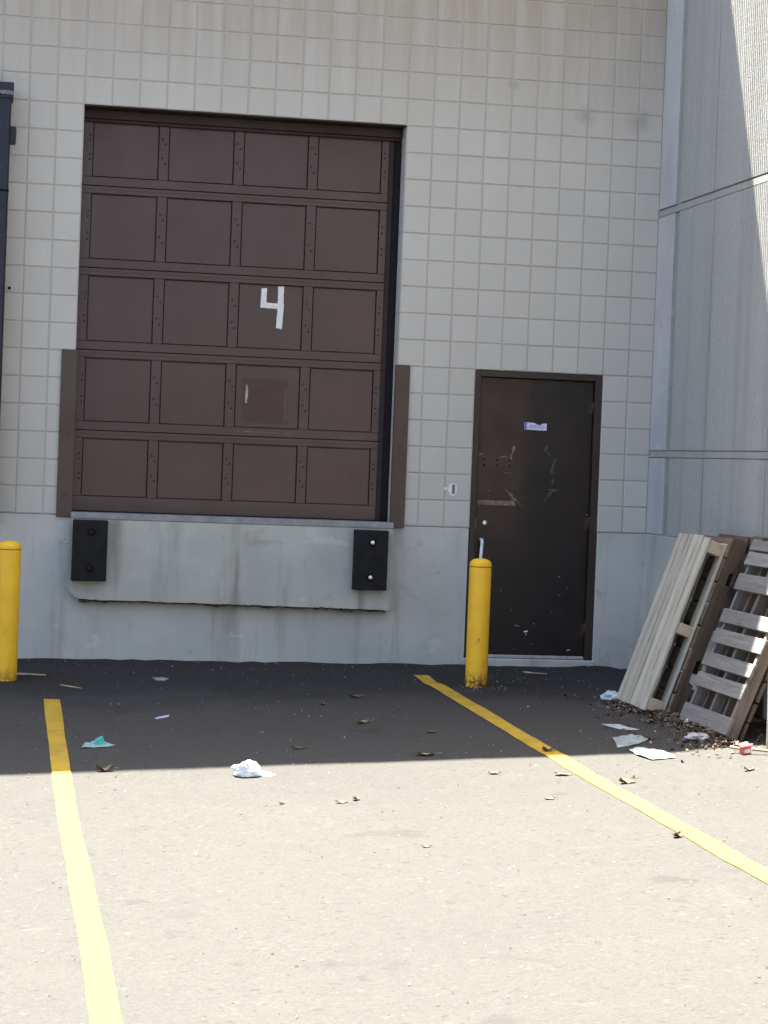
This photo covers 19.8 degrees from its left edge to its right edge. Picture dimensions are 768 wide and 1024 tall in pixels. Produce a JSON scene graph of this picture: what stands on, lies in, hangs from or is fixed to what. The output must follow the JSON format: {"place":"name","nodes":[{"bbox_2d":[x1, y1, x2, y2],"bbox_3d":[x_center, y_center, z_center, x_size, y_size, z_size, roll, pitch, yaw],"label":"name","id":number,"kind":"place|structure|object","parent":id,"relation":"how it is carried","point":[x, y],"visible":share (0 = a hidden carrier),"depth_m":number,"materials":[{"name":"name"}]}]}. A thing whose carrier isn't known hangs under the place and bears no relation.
{"place":"outdoors","nodes":[
{"label":"outdoors","id":0,"kind":"place"},
{"bbox_2d":[0,658,767,1023],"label":"ground","id":1,"kind":"structure","parent":0,"point":[430,922],"depth_m":10.41,"materials":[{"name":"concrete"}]},
{"bbox_2d":[0,541,20,680],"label":"bollard","id":2,"kind":"object","parent":1,"relation":"on","point":[10,559],"visible":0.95,"depth_m":15.41,"materials":[{"name":"yellow metal"}]},
{"bbox_2d":[17,673,45,675],"bbox_3d":[-2.531,1.157,15.663,0.241,0.022,0.021,2,1,-6],"label":"stick","id":3,"kind":"object","parent":1,"relation":"on","point":[28,674],"visible":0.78,"depth_m":15.66,"materials":[{"name":"brown wood"}]},
{"bbox_2d":[60,684,81,688],"bbox_3d":[-2.177,1.212,15.276,0.190,0.017,0.016,3,2,32],"label":"stick","id":4,"kind":"object","parent":1,"relation":"on","point":[70,686],"visible":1,"depth_m":15.27,"materials":[{"name":"brown wood"}]},
{"bbox_2d":[44,699,122,1023],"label":"parking line","id":5,"kind":"object","parent":1,"relation":"on","point":[102,1001],"visible":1,"depth_m":9.67,"materials":[{"name":"yellow paint"}]},
{"bbox_2d":[80,736,113,747],"bbox_3d":[-1.739,1.389,13.346,0.215,0.064,0.189,2,1,-10],"label":"teal wrapper","id":6,"kind":"object","parent":1,"relation":"on","point":[99,742],"visible":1,"depth_m":13.33,"materials":[{"name":"teal plastic"}]},
{"bbox_2d":[96,763,118,769],"bbox_3d":[-1.588,1.462,12.638,0.131,0.042,0.060,-2,6,-10],"label":"dry leaf","id":7,"kind":"object","parent":1,"relation":"on","point":[106,768],"visible":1,"depth_m":12.64,"materials":[{"name":"brown plant"}]},
{"bbox_2d":[154,677,168,680],"bbox_3d":[-1.588,1.193,15.723,0.105,0.012,0.178,2,1,-22],"label":"paper scrap","id":8,"kind":"object","parent":1,"relation":"on","point":[161,678],"visible":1,"depth_m":15.73,"materials":[{"name":"white paper"}]},
{"bbox_2d":[231,760,273,776],"bbox_3d":[-0.746,1.460,12.545,0.250,0.090,0.144,2,1,-10],"label":"plastic bag","id":9,"kind":"object","parent":1,"relation":"on","point":[248,768],"visible":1,"depth_m":12.50,"materials":[{"name":"white plastic"}]},
{"bbox_2d":[0,0,667,668],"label":"warehouse building","id":10,"kind":"structure","parent":1,"relation":"on","point":[328,330],"depth_m":16.80,"materials":[{"name":"grey concrete"}]},
{"bbox_2d":[0,81,16,414],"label":"dock seal pad","id":11,"kind":"object","parent":10,"relation":"attached to","point":[8,131],"visible":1,"depth_m":16.00,"materials":[{"name":"plastic"}]},
{"bbox_2d":[72,104,406,520],"bbox_3d":[-1.103,-1.478,16.689,2.436,3.029,0.247,2,1,-10],"label":"overhead door","id":12,"kind":"structure","parent":10,"relation":"in","point":[175,192],"depth_m":16.77,"materials":[{"name":"brown paint"}]},
{"bbox_2d":[462,370,602,666],"bbox_3d":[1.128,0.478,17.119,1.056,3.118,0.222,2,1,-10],"label":"service door","id":13,"kind":"structure","parent":10,"relation":"in","point":[536,445],"depth_m":17.07,"materials":[{"name":"paint"}]},
{"bbox_2d":[355,718,373,722],"bbox_3d":[-0.126,1.347,14.229,0.131,0.031,0.058,-4,-1,-27],"label":"dry leaf","id":14,"kind":"object","parent":1,"relation":"on","point":[359,721],"visible":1,"depth_m":14.23,"materials":[{"name":"brown plant"}]},
{"bbox_2d":[10,659,767,1016],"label":"ground debris","id":15,"kind":"object","parent":1,"relation":"on","point":[380,749],"visible":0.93,"depth_m":14.89,"materials":[{"name":"brown plant"}]},
{"bbox_2d":[414,751,441,754],"bbox_3d":[0.264,1.443,13.172,0.170,0.023,0.097,4,-4,-16],"label":"dry leaf","id":16,"kind":"object","parent":1,"relation":"on","point":[416,752],"visible":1,"depth_m":13.16,"materials":[{"name":"brown plant"}]},
{"bbox_2d":[465,558,491,687],"bbox_3d":[0.679,0.872,15.891,0.162,1.076,0.162,2,1,-10],"label":"bollard","id":17,"kind":"object","parent":1,"relation":"on","point":[478,622],"visible":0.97,"depth_m":15.82,"materials":[{"name":"yellow metal"}]},
{"bbox_2d":[524,671,546,673],"bbox_3d":[1.149,1.221,16.690,0.179,0.016,0.015,2,1,8],"label":"stick","id":18,"kind":"object","parent":1,"relation":"on","point":[534,672],"visible":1,"depth_m":16.69,"materials":[{"name":"brown wood"}]},
{"bbox_2d":[414,675,767,882],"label":"parking line","id":19,"kind":"object","parent":1,"relation":"on","point":[722,851],"visible":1,"depth_m":12.04,"materials":[{"name":"yellow paint"}]},
{"bbox_2d":[542,746,555,750],"bbox_3d":[1.006,1.430,13.313,0.111,0.035,0.060,2,1,-8],"label":"dry leaf","id":20,"kind":"object","parent":19,"relation":"on","point":[546,749],"visible":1,"depth_m":13.30,"materials":[{"name":"brown plant"}]},
{"bbox_2d":[600,690,617,700],"bbox_3d":[1.583,1.275,15.301,0.130,0.070,0.116,1,2,-35],"label":"plastic bag","id":21,"kind":"object","parent":1,"relation":"on","point":[608,695],"visible":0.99,"depth_m":15.27,"materials":[{"name":"white plastic"}]},
{"bbox_2d":[603,724,638,729],"bbox_3d":[1.529,1.390,14.226,0.104,0.012,0.296,1,1,-28],"label":"paper sheet","id":22,"kind":"object","parent":1,"relation":"on","point":[619,726],"visible":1,"depth_m":14.21,"materials":[{"name":"white paper"}]},
{"bbox_2d":[619,775,639,782],"bbox_3d":[1.373,1.490,12.307,0.144,0.042,0.071,-6,14,-33],"label":"dry leaf","id":23,"kind":"object","parent":1,"relation":"on","point":[628,780],"visible":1,"depth_m":12.32,"materials":[{"name":"brown plant"}]},
{"bbox_2d":[613,734,647,746],"bbox_3d":[1.541,1.421,13.661,0.222,0.038,0.423,2,1,1],"label":"plastic sheet","id":24,"kind":"object","parent":1,"relation":"on","point":[626,740],"visible":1,"depth_m":13.67,"materials":[{"name":"white plastic"}]},
{"bbox_2d":[629,747,674,758],"bbox_3d":[1.598,1.447,13.229,0.196,0.028,0.359,2,1,-21],"label":"white paper","id":25,"kind":"object","parent":1,"relation":"on","point":[650,753],"visible":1,"depth_m":13.21,"materials":[{"name":"white paper"}]},
{"bbox_2d":[555,692,763,762],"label":"leaf litter","id":26,"kind":"object","parent":1,"relation":"on","point":[674,718],"visible":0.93,"depth_m":14.11,"materials":[{"name":"brown plant"}]},
{"bbox_2d":[617,533,727,711],"bbox_3d":[1.957,0.757,14.986,0.139,1.247,0.675,22,-2,-10],"label":"pallet","id":27,"kind":"object","parent":1,"relation":"on","point":[664,626],"visible":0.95,"depth_m":14.86,"materials":[{"name":"brown wood"}]},
{"bbox_2d":[672,830,682,836],"bbox_3d":[1.434,1.564,10.718,0.056,0.030,0.098,8,8,33],"label":"dry leaf","id":28,"kind":"object","parent":1,"relation":"on","point":[679,832],"visible":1,"depth_m":10.70,"materials":[{"name":"brown plant"}]},
{"bbox_2d":[684,732,711,740],"bbox_3d":[1.947,1.389,13.645,0.169,0.041,0.131,2,1,10],"label":"plastic wrap","id":29,"kind":"object","parent":1,"relation":"on","point":[693,736],"visible":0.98,"depth_m":13.60,"materials":[{"name":"white plastic"}]},
{"bbox_2d":[654,534,749,712],"bbox_3d":[2.099,0.739,15.022,0.125,1.286,0.772,21,-2,-10],"label":"pallet","id":30,"kind":"object","parent":1,"relation":"on","point":[727,572],"visible":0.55,"depth_m":14.66,"materials":[{"name":"brown wood"}]},
{"bbox_2d":[642,0,767,719],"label":"concrete panel wall","id":31,"kind":"structure","parent":1,"relation":"on","point":[708,464],"depth_m":15.85,"materials":[{"name":"grey concrete"}]},
{"bbox_2d":[703,724,719,733],"bbox_3d":[2.069,1.362,13.812,0.129,0.066,0.098,2,1,-10],"label":"crumpled paper","id":32,"kind":"object","parent":1,"relation":"on","point":[707,727],"visible":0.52,"depth_m":13.79,"materials":[{"name":"white paper"}]},
{"bbox_2d":[680,540,767,741],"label":"pallet","id":33,"kind":"object","parent":1,"relation":"on","point":[730,686],"visible":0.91,"depth_m":13.98,"materials":[{"name":"grey wood"}]},
{"bbox_2d":[738,742,751,754],"bbox_3d":[2.147,1.406,13.081,0.079,0.064,0.058,-6,10,-24],"label":"red carton","id":34,"kind":"object","parent":1,"relation":"on","point":[744,748],"visible":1,"depth_m":13.06,"materials":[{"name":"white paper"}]},
{"bbox_2d":[745,536,767,652],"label":"wood plank","id":35,"kind":"object","parent":1,"relation":"on","point":[755,538],"visible":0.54,"depth_m":14.64,"materials":[{"name":"wood"}]},
{"bbox_2d":[752,748,767,751],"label":"stick","id":36,"kind":"object","parent":1,"relation":"on","point":[760,750],"visible":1,"depth_m":13.04,"materials":[{"name":"brown wood"}]},
{"bbox_2d":[766,696,767,749],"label":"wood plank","id":37,"kind":"object","parent":1,"relation":"on","point":[767,727],"visible":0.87,"depth_m":13.22,"materials":[{"name":"beige wood"}]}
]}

